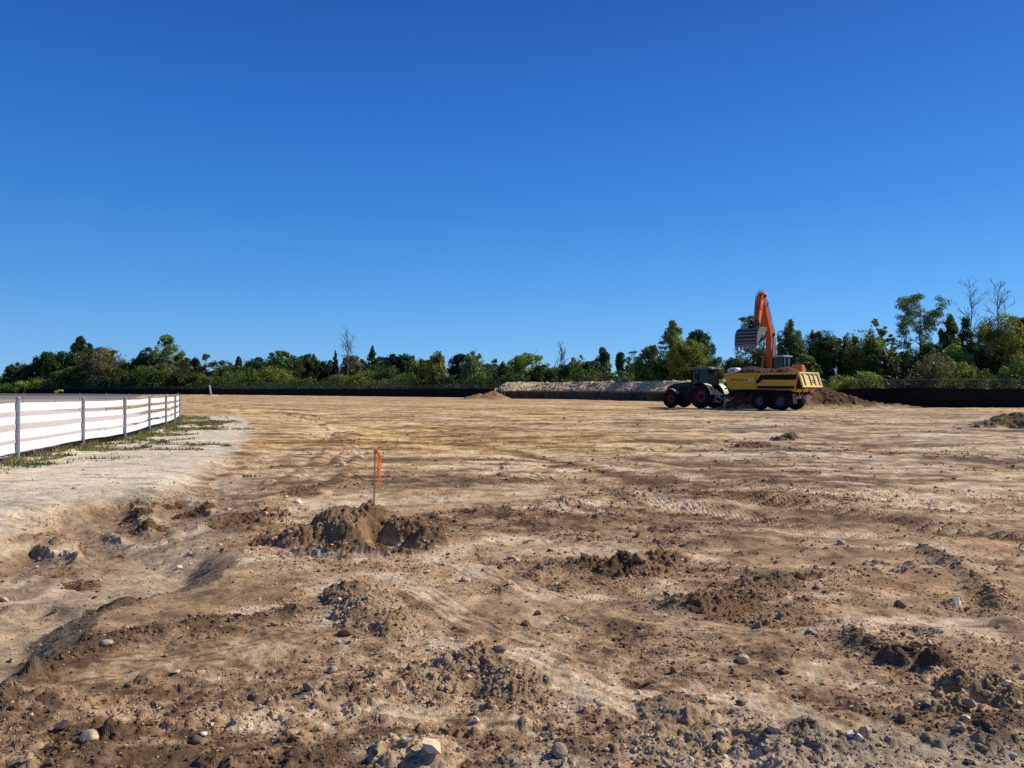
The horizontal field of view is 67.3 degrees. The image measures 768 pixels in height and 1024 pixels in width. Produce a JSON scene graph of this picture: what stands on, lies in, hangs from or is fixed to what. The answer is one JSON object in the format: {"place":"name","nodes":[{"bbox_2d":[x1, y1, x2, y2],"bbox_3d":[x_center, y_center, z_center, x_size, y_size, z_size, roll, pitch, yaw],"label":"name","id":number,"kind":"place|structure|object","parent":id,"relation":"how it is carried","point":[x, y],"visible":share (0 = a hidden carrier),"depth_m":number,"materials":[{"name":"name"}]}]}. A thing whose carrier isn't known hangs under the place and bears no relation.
{"place":"outdoors","nodes":[
{"label":"outdoors","id":0,"kind":"place"},
{"bbox_2d":[0,394,1023,767],"bbox_3d":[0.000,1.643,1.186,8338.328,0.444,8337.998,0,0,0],"label":"ground","id":1,"kind":"structure","parent":0,"point":[494,426],"depth_m":7.10,"materials":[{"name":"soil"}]},
{"bbox_2d":[3,361,28,384],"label":"broadleaf tree","id":2,"kind":"object","parent":1,"relation":"on","point":[11,369],"visible":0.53,"depth_m":286.97,"materials":[{"name":"green plant"}]},
{"bbox_2d":[11,362,41,385],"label":"broadleaf tree","id":3,"kind":"object","parent":1,"relation":"on","point":[26,374],"visible":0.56,"depth_m":283.13,"materials":[{"name":"green plant"}]},
{"bbox_2d":[31,351,54,382],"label":"broadleaf tree","id":4,"kind":"object","parent":1,"relation":"on","point":[37,362],"visible":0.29,"depth_m":282.60,"materials":[{"name":"green plant"}]},
{"bbox_2d":[40,351,71,379],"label":"broadleaf tree","id":5,"kind":"object","parent":1,"relation":"on","point":[60,359],"visible":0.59,"depth_m":276.83,"materials":[{"name":"green plant"}]},
{"bbox_2d":[35,564,102,591],"bbox_3d":[-4.116,1.826,7.197,0.869,0.194,0.408,0,0,36],"label":"clod row","id":6,"kind":"object","parent":1,"relation":"on","point":[57,571],"visible":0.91,"depth_m":7.21,"materials":[{"name":"soil"}]},
{"bbox_2d":[49,366,89,389],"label":"broadleaf tree","id":7,"kind":"object","parent":1,"relation":"on","point":[67,376],"visible":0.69,"depth_m":260.96,"materials":[{"name":"green plant"}]},
{"bbox_2d":[67,336,93,374],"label":"tall tree","id":8,"kind":"object","parent":1,"relation":"on","point":[78,344],"visible":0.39,"depth_m":278.84,"materials":[{"name":"green plant"}]},
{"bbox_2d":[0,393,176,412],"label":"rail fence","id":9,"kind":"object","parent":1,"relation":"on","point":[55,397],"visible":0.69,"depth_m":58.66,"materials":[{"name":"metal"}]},
{"bbox_2d":[79,729,100,741],"bbox_3d":[-1.972,1.647,3.603,0.095,0.058,0.093,0,0,0],"label":"rock","id":10,"kind":"object","parent":1,"relation":"on","point":[92,735],"visible":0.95,"depth_m":3.58,"materials":[{"name":"stone"}]},
{"bbox_2d":[0,393,180,462],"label":"rail fence","id":11,"kind":"object","parent":1,"relation":"on","point":[18,446],"visible":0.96,"depth_m":21.45,"materials":[{"name":"white plastic"}]},
{"bbox_2d":[73,345,128,388],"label":"broadleaf tree","id":12,"kind":"object","parent":1,"relation":"on","point":[101,359],"visible":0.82,"depth_m":257.61,"materials":[{"name":"green plant"}]},
{"bbox_2d":[93,369,141,392],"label":"shrub","id":13,"kind":"object","parent":1,"relation":"on","point":[127,379],"visible":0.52,"depth_m":255.94,"materials":[{"name":"green plant"}]},
{"bbox_2d":[0,414,258,473],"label":"weeds","id":14,"kind":"object","parent":1,"relation":"on","point":[173,426],"visible":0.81,"depth_m":22.34,"materials":[{"name":"green plant"}]},
{"bbox_2d":[118,506,170,534],"bbox_3d":[-4.638,1.726,9.681,0.534,0.256,1.344,0,0,-37],"label":"clod row","id":15,"kind":"object","parent":1,"relation":"on","point":[144,525],"visible":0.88,"depth_m":9.45,"materials":[{"name":"soil"}]},
{"bbox_2d":[133,347,161,381],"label":"broadleaf tree","id":16,"kind":"object","parent":1,"relation":"on","point":[142,358],"visible":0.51,"depth_m":269.66,"materials":[{"name":"green plant"}]},
{"bbox_2d":[130,358,180,388],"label":"broadleaf tree","id":17,"kind":"object","parent":1,"relation":"on","point":[158,373],"visible":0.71,"depth_m":251.23,"materials":[{"name":"green plant"}]},
{"bbox_2d":[148,334,185,368],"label":"tall tree","id":18,"kind":"object","parent":1,"relation":"on","point":[168,350],"visible":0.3,"depth_m":266.45,"materials":[{"name":"green plant"}]},
{"bbox_2d":[166,363,206,388],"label":"broadleaf tree","id":19,"kind":"object","parent":1,"relation":"on","point":[178,373],"visible":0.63,"depth_m":251.69,"materials":[{"name":"green plant"}]},
{"bbox_2d":[162,503,216,519],"bbox_3d":[-4.494,1.718,10.495,1.206,0.237,0.611,0,0,39],"label":"clod row","id":20,"kind":"object","parent":1,"relation":"on","point":[204,507],"visible":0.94,"depth_m":10.28,"materials":[{"name":"soil"}]},
{"bbox_2d":[176,356,202,374],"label":"broadleaf tree","id":21,"kind":"object","parent":1,"relation":"on","point":[194,363],"visible":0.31,"depth_m":261.05,"materials":[{"name":"green plant"}]},
{"bbox_2d":[176,373,214,388],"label":"shrub","id":22,"kind":"object","parent":1,"relation":"on","point":[201,380],"visible":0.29,"depth_m":251.06,"materials":[{"name":"green plant"}]},
{"bbox_2d":[209,359,240,384],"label":"broadleaf tree","id":23,"kind":"object","parent":1,"relation":"on","point":[232,369],"visible":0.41,"depth_m":263.54,"materials":[{"name":"green plant"}]},
{"bbox_2d":[208,370,255,387],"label":"shrub","id":24,"kind":"object","parent":1,"relation":"on","point":[241,378],"visible":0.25,"depth_m":248.19,"materials":[{"name":"green plant"}]},
{"bbox_2d":[8,385,471,396],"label":"chain link fence","id":25,"kind":"object","parent":1,"relation":"on","point":[427,392],"visible":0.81,"depth_m":204.70,"materials":[{"name":"metal"}]},
{"bbox_2d":[205,507,292,529],"bbox_3d":[-3.279,1.680,9.658,0.792,0.188,1.339,0,0,36],"label":"clod row","id":26,"kind":"object","parent":1,"relation":"on","point":[244,518],"visible":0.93,"depth_m":9.47,"materials":[{"name":"soil"}]},
{"bbox_2d":[242,357,264,380],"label":"broadleaf tree","id":27,"kind":"object","parent":1,"relation":"on","point":[251,364],"visible":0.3,"depth_m":283.01,"materials":[{"name":"green plant"}]},
{"bbox_2d":[253,364,294,387],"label":"shrub","id":28,"kind":"object","parent":1,"relation":"on","point":[268,374],"visible":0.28,"depth_m":249.07,"materials":[{"name":"green plant"}]},
{"bbox_2d":[261,350,293,383],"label":"broadleaf tree","id":29,"kind":"object","parent":1,"relation":"on","point":[280,359],"visible":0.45,"depth_m":281.83,"materials":[{"name":"green plant"}]},
{"bbox_2d":[284,355,306,380],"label":"broadleaf tree","id":30,"kind":"object","parent":1,"relation":"on","point":[298,369],"visible":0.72,"depth_m":287.87,"materials":[{"name":"green plant"}]},
{"bbox_2d":[297,353,323,383],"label":"broadleaf tree","id":31,"kind":"object","parent":1,"relation":"on","point":[312,363],"visible":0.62,"depth_m":292.67,"materials":[{"name":"green plant"}]},
{"bbox_2d":[248,498,450,559],"bbox_3d":[-1.624,1.563,8.186,1.893,0.491,2.091,0,-1,-45],"label":"soil mound","id":32,"kind":"object","parent":1,"relation":"on","point":[361,536],"visible":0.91,"depth_m":8.08,"materials":[{"name":"brown soil"}]},
{"bbox_2d":[339,354,361,382],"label":"broadleaf tree","id":33,"kind":"object","parent":1,"relation":"on","point":[355,364],"visible":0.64,"depth_m":282.85,"materials":[{"name":"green plant"}]},
{"bbox_2d":[339,368,386,385],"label":"shrub","id":34,"kind":"object","parent":1,"relation":"on","point":[356,378],"visible":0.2,"depth_m":231.97,"materials":[{"name":"green plant"}]},
{"bbox_2d":[364,345,380,378],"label":"conifer","id":35,"kind":"object","parent":1,"relation":"on","point":[371,356],"visible":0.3,"depth_m":279.52,"materials":[{"name":"green plant"}]},
{"bbox_2d":[321,580,426,639],"bbox_3d":[-1.078,1.668,5.803,0.684,0.216,1.582,0,0,-23],"label":"clod heap","id":36,"kind":"object","parent":1,"relation":"on","point":[375,599],"visible":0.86,"depth_m":5.49,"materials":[{"name":"soil"}]},
{"bbox_2d":[373,447,380,516],"bbox_3d":[-1.530,1.235,8.712,0.099,1.038,0.079,0,0,-20],"label":"survey stake","id":37,"kind":"object","parent":1,"relation":"on","point":[376,451],"visible":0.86,"depth_m":8.71,"materials":[{"name":"brown wood"}]},
{"bbox_2d":[360,364,401,383],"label":"shrub","id":38,"kind":"object","parent":1,"relation":"on","point":[388,374],"visible":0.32,"depth_m":256.98,"materials":[{"name":"green plant"}]},
{"bbox_2d":[380,354,403,373],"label":"broadleaf tree","id":39,"kind":"object","parent":1,"relation":"on","point":[392,357],"visible":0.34,"depth_m":288.49,"materials":[{"name":"green plant"}]},
{"bbox_2d":[392,353,415,372],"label":"broadleaf tree","id":40,"kind":"object","parent":1,"relation":"on","point":[403,360],"visible":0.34,"depth_m":288.14,"materials":[{"name":"green plant"}]},
{"bbox_2d":[366,733,465,767],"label":"sand heap","id":41,"kind":"object","parent":1,"relation":"on","point":[443,759],"visible":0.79,"depth_m":3.35,"materials":[{"name":"sand"}]},
{"bbox_2d":[413,359,431,384],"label":"broadleaf tree","id":42,"kind":"object","parent":1,"relation":"on","point":[421,369],"visible":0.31,"depth_m":186.49,"materials":[{"name":"green plant"}]},
{"bbox_2d":[424,351,447,387],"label":"tall tree","id":43,"kind":"object","parent":1,"relation":"on","point":[436,367],"visible":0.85,"depth_m":174.43,"materials":[{"name":"green plant"}]},
{"bbox_2d":[446,353,464,383],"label":"broadleaf tree","id":44,"kind":"object","parent":1,"relation":"on","point":[455,362],"visible":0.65,"depth_m":181.28,"materials":[{"name":"green plant"}]},
{"bbox_2d":[388,640,554,703],"bbox_3d":[-0.198,1.656,4.388,0.910,0.188,0.835,0,-1,43],"label":"clod heap","id":45,"kind":"object","parent":1,"relation":"on","point":[464,684],"visible":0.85,"depth_m":4.33,"materials":[{"name":"soil"}]},
{"bbox_2d":[459,350,485,383],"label":"tall tree","id":46,"kind":"object","parent":1,"relation":"on","point":[473,364],"visible":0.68,"depth_m":173.70,"materials":[{"name":"green plant"}]},
{"bbox_2d":[466,371,503,388],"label":"shrub","id":47,"kind":"object","parent":1,"relation":"on","point":[480,377],"visible":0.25,"depth_m":164.29,"materials":[{"name":"green plant"}]},
{"bbox_2d":[461,391,510,398],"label":"spoil pile","id":48,"kind":"object","parent":1,"relation":"on","point":[492,395],"visible":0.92,"depth_m":128.32,"materials":[{"name":"brown soil"}]},
{"bbox_2d":[496,361,516,381],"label":"broadleaf tree","id":49,"kind":"object","parent":1,"relation":"on","point":[503,369],"visible":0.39,"depth_m":168.86,"materials":[{"name":"green plant"}]},
{"bbox_2d":[0,371,1023,388],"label":"undergrowth","id":50,"kind":"object","parent":1,"relation":"on","point":[300,384],"visible":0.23,"depth_m":174.96,"materials":[{"name":"green plant"}]},
{"bbox_2d":[507,350,549,381],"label":"broadleaf tree","id":51,"kind":"object","parent":1,"relation":"on","point":[521,362],"visible":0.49,"depth_m":163.18,"materials":[{"name":"green plant"}]},
{"bbox_2d":[525,363,558,382],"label":"broadleaf tree","id":52,"kind":"object","parent":1,"relation":"on","point":[539,375],"visible":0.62,"depth_m":149.03,"materials":[{"name":"green plant"}]},
{"bbox_2d":[551,742,567,757],"bbox_3d":[0.212,1.635,3.438,0.068,0.064,0.074,0,0,-37],"label":"rock","id":53,"kind":"object","parent":1,"relation":"on","point":[559,750],"visible":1,"depth_m":3.42,"materials":[{"name":"stone"}]},
{"bbox_2d":[548,364,571,382],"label":"broadleaf tree","id":54,"kind":"object","parent":1,"relation":"on","point":[561,370],"visible":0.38,"depth_m":163.74,"materials":[{"name":"green plant"}]},
{"bbox_2d":[564,365,599,382],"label":"shrub","id":55,"kind":"object","parent":1,"relation":"on","point":[578,376],"visible":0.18,"depth_m":146.08,"materials":[{"name":"green plant"}]},
{"bbox_2d":[580,360,605,381],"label":"broadleaf tree","id":56,"kind":"object","parent":1,"relation":"on","point":[592,364],"visible":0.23,"depth_m":159.16,"materials":[{"name":"green plant"}]},
{"bbox_2d":[594,346,612,377],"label":"tall tree","id":57,"kind":"object","parent":1,"relation":"on","point":[603,359],"visible":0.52,"depth_m":164.48,"materials":[{"name":"green plant"}]},
{"bbox_2d":[495,379,725,400],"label":"rubble stockpile","id":58,"kind":"object","parent":1,"relation":"on","point":[640,390],"visible":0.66,"depth_m":121.73,"materials":[{"name":"grey gravel"}]},
{"bbox_2d":[564,548,690,577],"bbox_3d":[1.099,1.654,7.189,1.290,0.230,0.750,0,0,0],"label":"clod row","id":59,"kind":"object","parent":1,"relation":"on","point":[618,559],"visible":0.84,"depth_m":7.03,"materials":[{"name":"soil"}]},
{"bbox_2d":[633,344,658,381],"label":"tall tree","id":60,"kind":"object","parent":1,"relation":"on","point":[652,351],"visible":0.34,"depth_m":123.56,"materials":[{"name":"green plant"}]},
{"bbox_2d":[638,358,675,380],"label":"broadleaf tree","id":61,"kind":"object","parent":1,"relation":"on","point":[659,373],"visible":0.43,"depth_m":117.46,"materials":[{"name":"green plant"}]},
{"bbox_2d":[657,320,683,377],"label":"tall tree","id":62,"kind":"object","parent":1,"relation":"on","point":[671,338],"visible":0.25,"depth_m":119.12,"materials":[{"name":"green plant"}]},
{"bbox_2d":[662,338,710,380],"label":"broadleaf tree","id":63,"kind":"object","parent":1,"relation":"on","point":[676,355],"visible":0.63,"depth_m":111.47,"materials":[{"name":"green plant"}]},
{"bbox_2d":[658,365,729,407],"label":"tractor","id":64,"kind":"object","parent":1,"relation":"on","point":[704,388],"visible":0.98,"depth_m":66.38,"materials":[{"name":"metal"}]},
{"bbox_2d":[631,690,767,759],"bbox_3d":[0.881,1.638,3.735,0.693,0.156,0.759,0,0,0],"label":"sand heap","id":65,"kind":"object","parent":1,"relation":"on","point":[691,713],"visible":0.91,"depth_m":3.60,"materials":[{"name":"sand"}]},
{"bbox_2d":[685,329,715,361],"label":"broadleaf tree","id":66,"kind":"object","parent":1,"relation":"on","point":[698,336],"visible":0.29,"depth_m":116.80,"materials":[{"name":"green plant"}]},
{"bbox_2d":[705,356,725,379],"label":"broadleaf tree","id":67,"kind":"object","parent":1,"relation":"on","point":[714,363],"visible":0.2,"depth_m":107.43,"materials":[{"name":"green plant"}]},
{"bbox_2d":[723,354,748,392],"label":"broadleaf tree","id":68,"kind":"object","parent":1,"relation":"on","point":[732,362],"visible":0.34,"depth_m":89.62,"materials":[{"name":"green plant"}]},
{"bbox_2d":[671,579,811,628],"bbox_3d":[1.704,1.668,5.813,1.071,0.178,1.134,0,0,0],"label":"clod row","id":69,"kind":"object","parent":1,"relation":"on","point":[803,622],"visible":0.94,"depth_m":5.75,"materials":[{"name":"soil"}]},
{"bbox_2d":[734,313,765,363],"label":"airy tree","id":70,"kind":"object","parent":1,"relation":"on","point":[747,320],"visible":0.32,"depth_m":95.58,"materials":[{"name":"green plant"}]},
{"bbox_2d":[726,441,776,448],"bbox_3d":[6.812,1.778,21.936,1.248,0.282,2.032,0,0,34],"label":"soil clump","id":71,"kind":"object","parent":1,"relation":"on","point":[756,445],"visible":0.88,"depth_m":21.41,"materials":[{"name":"brown soil"}]},
{"bbox_2d":[742,346,766,367],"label":"broadleaf tree","id":72,"kind":"object","parent":1,"relation":"on","point":[757,360],"visible":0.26,"depth_m":87.76,"materials":[{"name":"green plant"}]},
{"bbox_2d":[716,368,822,409],"bbox_3d":[20.301,0.363,62.473,2.920,3.435,8.860,0,0,-40],"label":"dump trailer","id":73,"kind":"object","parent":1,"relation":"on","point":[793,385],"visible":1,"depth_m":60.80,"materials":[{"name":"metal"}]},
{"bbox_2d":[735,366,800,375],"bbox_3d":[20.717,-1.000,61.987,2.520,1.002,6.420,0,0,-40],"label":"soil load","id":74,"kind":"object","parent":73,"relation":"in","point":[752,369],"visible":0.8,"depth_m":61.31},
{"bbox_2d":[776,319,806,364],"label":"tall tree","id":75,"kind":"object","parent":1,"relation":"on","point":[790,343],"visible":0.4,"depth_m":91.59,"materials":[{"name":"green plant"}]},
{"bbox_2d":[792,353,822,374],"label":"broadleaf tree","id":76,"kind":"object","parent":1,"relation":"on","point":[809,363],"visible":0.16,"depth_m":83.72,"materials":[{"name":"green plant"}]},
{"bbox_2d":[803,329,821,368],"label":"broadleaf tree","id":77,"kind":"object","parent":1,"relation":"on","point":[812,338],"visible":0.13,"depth_m":97.73,"materials":[{"name":"green plant"}]},
{"bbox_2d":[707,387,923,408],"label":"spoil pile","id":78,"kind":"object","parent":1,"relation":"on","point":[825,398],"visible":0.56,"depth_m":65.95,"materials":[{"name":"brown soil"}]},
{"bbox_2d":[735,289,805,389],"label":"excavator","id":79,"kind":"object","parent":78,"relation":"on","point":[750,336],"visible":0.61,"depth_m":65.50,"materials":[{"name":"metal"}]},
{"bbox_2d":[811,330,844,384],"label":"broadleaf tree","id":80,"kind":"object","parent":1,"relation":"on","point":[828,353],"visible":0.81,"depth_m":91.29,"materials":[{"name":"green plant"}]},
{"bbox_2d":[822,374,858,391],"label":"shrub","id":81,"kind":"object","parent":1,"relation":"on","point":[845,381],"visible":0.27,"depth_m":75.12,"materials":[{"name":"green plant"}]},
{"bbox_2d":[839,371,884,388],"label":"shrub","id":82,"kind":"object","parent":1,"relation":"on","point":[872,378],"visible":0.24,"depth_m":75.12,"materials":[{"name":"green plant"}]},
{"bbox_2d":[840,328,885,383],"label":"broadleaf tree","id":83,"kind":"object","parent":1,"relation":"on","point":[860,353],"visible":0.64,"depth_m":91.02,"materials":[{"name":"green plant"}]},
{"bbox_2d":[724,379,1023,407],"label":"chain link fence","id":84,"kind":"object","parent":1,"relation":"on","point":[958,397],"visible":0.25,"depth_m":69.49,"materials":[{"name":"metal"}]},
{"bbox_2d":[865,347,901,387],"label":"broadleaf tree","id":85,"kind":"object","parent":1,"relation":"on","point":[885,367],"visible":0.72,"depth_m":87.58,"materials":[{"name":"green plant"}]},
{"bbox_2d":[870,318,899,358],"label":"leaning tree","id":86,"kind":"object","parent":1,"relation":"on","point":[882,333],"visible":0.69,"depth_m":100.49,"materials":[{"name":"green plant"}]},
{"bbox_2d":[889,350,912,382],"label":"broadleaf tree","id":87,"kind":"object","parent":1,"relation":"on","point":[902,355],"visible":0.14,"depth_m":91.39,"materials":[{"name":"green plant"}]},
{"bbox_2d":[902,343,942,384],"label":"broadleaf tree","id":88,"kind":"object","parent":1,"relation":"on","point":[928,348],"visible":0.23,"depth_m":85.51,"materials":[{"name":"green plant"}]},
{"bbox_2d":[894,292,951,356],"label":"airy tree","id":89,"kind":"object","parent":1,"relation":"on","point":[927,320],"visible":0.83,"depth_m":95.67,"materials":[{"name":"green plant"}]},
{"bbox_2d":[895,644,954,667],"bbox_3d":[2.467,1.635,4.631,0.248,0.164,0.398,0,0,-35],"label":"soil clump","id":90,"kind":"object","parent":1,"relation":"on","point":[927,656],"visible":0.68,"depth_m":4.51,"materials":[{"name":"brown soil"}]},
{"bbox_2d":[906,353,956,387],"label":"shrub","id":91,"kind":"object","parent":1,"relation":"on","point":[938,370],"visible":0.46,"depth_m":75.11,"materials":[{"name":"green plant"}]},
{"bbox_2d":[937,313,960,357],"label":"tall tree","id":92,"kind":"object","parent":1,"relation":"on","point":[947,338],"visible":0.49,"depth_m":93.56,"materials":[{"name":"green plant"}]},
{"bbox_2d":[937,343,975,387],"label":"broadleaf tree","id":93,"kind":"object","parent":1,"relation":"on","point":[953,352],"visible":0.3,"depth_m":83.40,"materials":[{"name":"green plant"}]},
{"bbox_2d":[937,361,988,388],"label":"shrub","id":94,"kind":"object","parent":1,"relation":"on","point":[961,367],"visible":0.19,"depth_m":75.95,"materials":[{"name":"green plant"}]},
{"bbox_2d":[957,315,978,356],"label":"tall tree","id":95,"kind":"object","parent":1,"relation":"on","point":[966,336],"visible":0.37,"depth_m":96.62,"materials":[{"name":"green plant"}]},
{"bbox_2d":[916,667,1023,713],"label":"rubble heap","id":96,"kind":"object","parent":1,"relation":"on","point":[1007,698],"visible":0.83,"depth_m":4.03,"materials":[{"name":"soil"}]},
{"bbox_2d":[953,277,989,340],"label":"dead tree","id":97,"kind":"object","parent":1,"relation":"on","point":[971,312],"visible":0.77,"depth_m":99.86,"materials":[{"name":"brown wood"}]},
{"bbox_2d":[969,349,997,378],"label":"broadleaf tree","id":98,"kind":"object","parent":1,"relation":"on","point":[983,362],"visible":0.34,"depth_m":83.24,"materials":[{"name":"green plant"}]},
{"bbox_2d":[962,366,1022,388],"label":"shrub","id":99,"kind":"object","parent":1,"relation":"on","point":[982,374],"visible":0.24,"depth_m":73.60,"materials":[{"name":"green plant"}]},
{"bbox_2d":[962,412,1023,428],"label":"dirt pile","id":100,"kind":"object","parent":1,"relation":"on","point":[1009,421],"visible":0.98,"depth_m":32.86,"materials":[{"name":"soil"}]},
{"bbox_2d":[981,281,1015,329],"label":"dead tree","id":101,"kind":"object","parent":1,"relation":"on","point":[1000,302],"visible":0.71,"depth_m":99.74,"materials":[{"name":"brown wood"}]},
{"bbox_2d":[974,312,1023,385],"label":"broadleaf tree","id":102,"kind":"object","parent":1,"relation":"on","point":[1001,345],"visible":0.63,"depth_m":83.06,"materials":[{"name":"green plant"}]},
{"bbox_2d":[998,356,1023,388],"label":"shrub","id":103,"kind":"object","parent":1,"relation":"on","point":[1018,370],"visible":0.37,"depth_m":74.56,"materials":[{"name":"green plant"}]},
{"bbox_2d":[0,0,1023,378],"label":"sky","id":104,"kind":"structure","parent":0,"point":[501,180],"materials":[{"name":"blue"}]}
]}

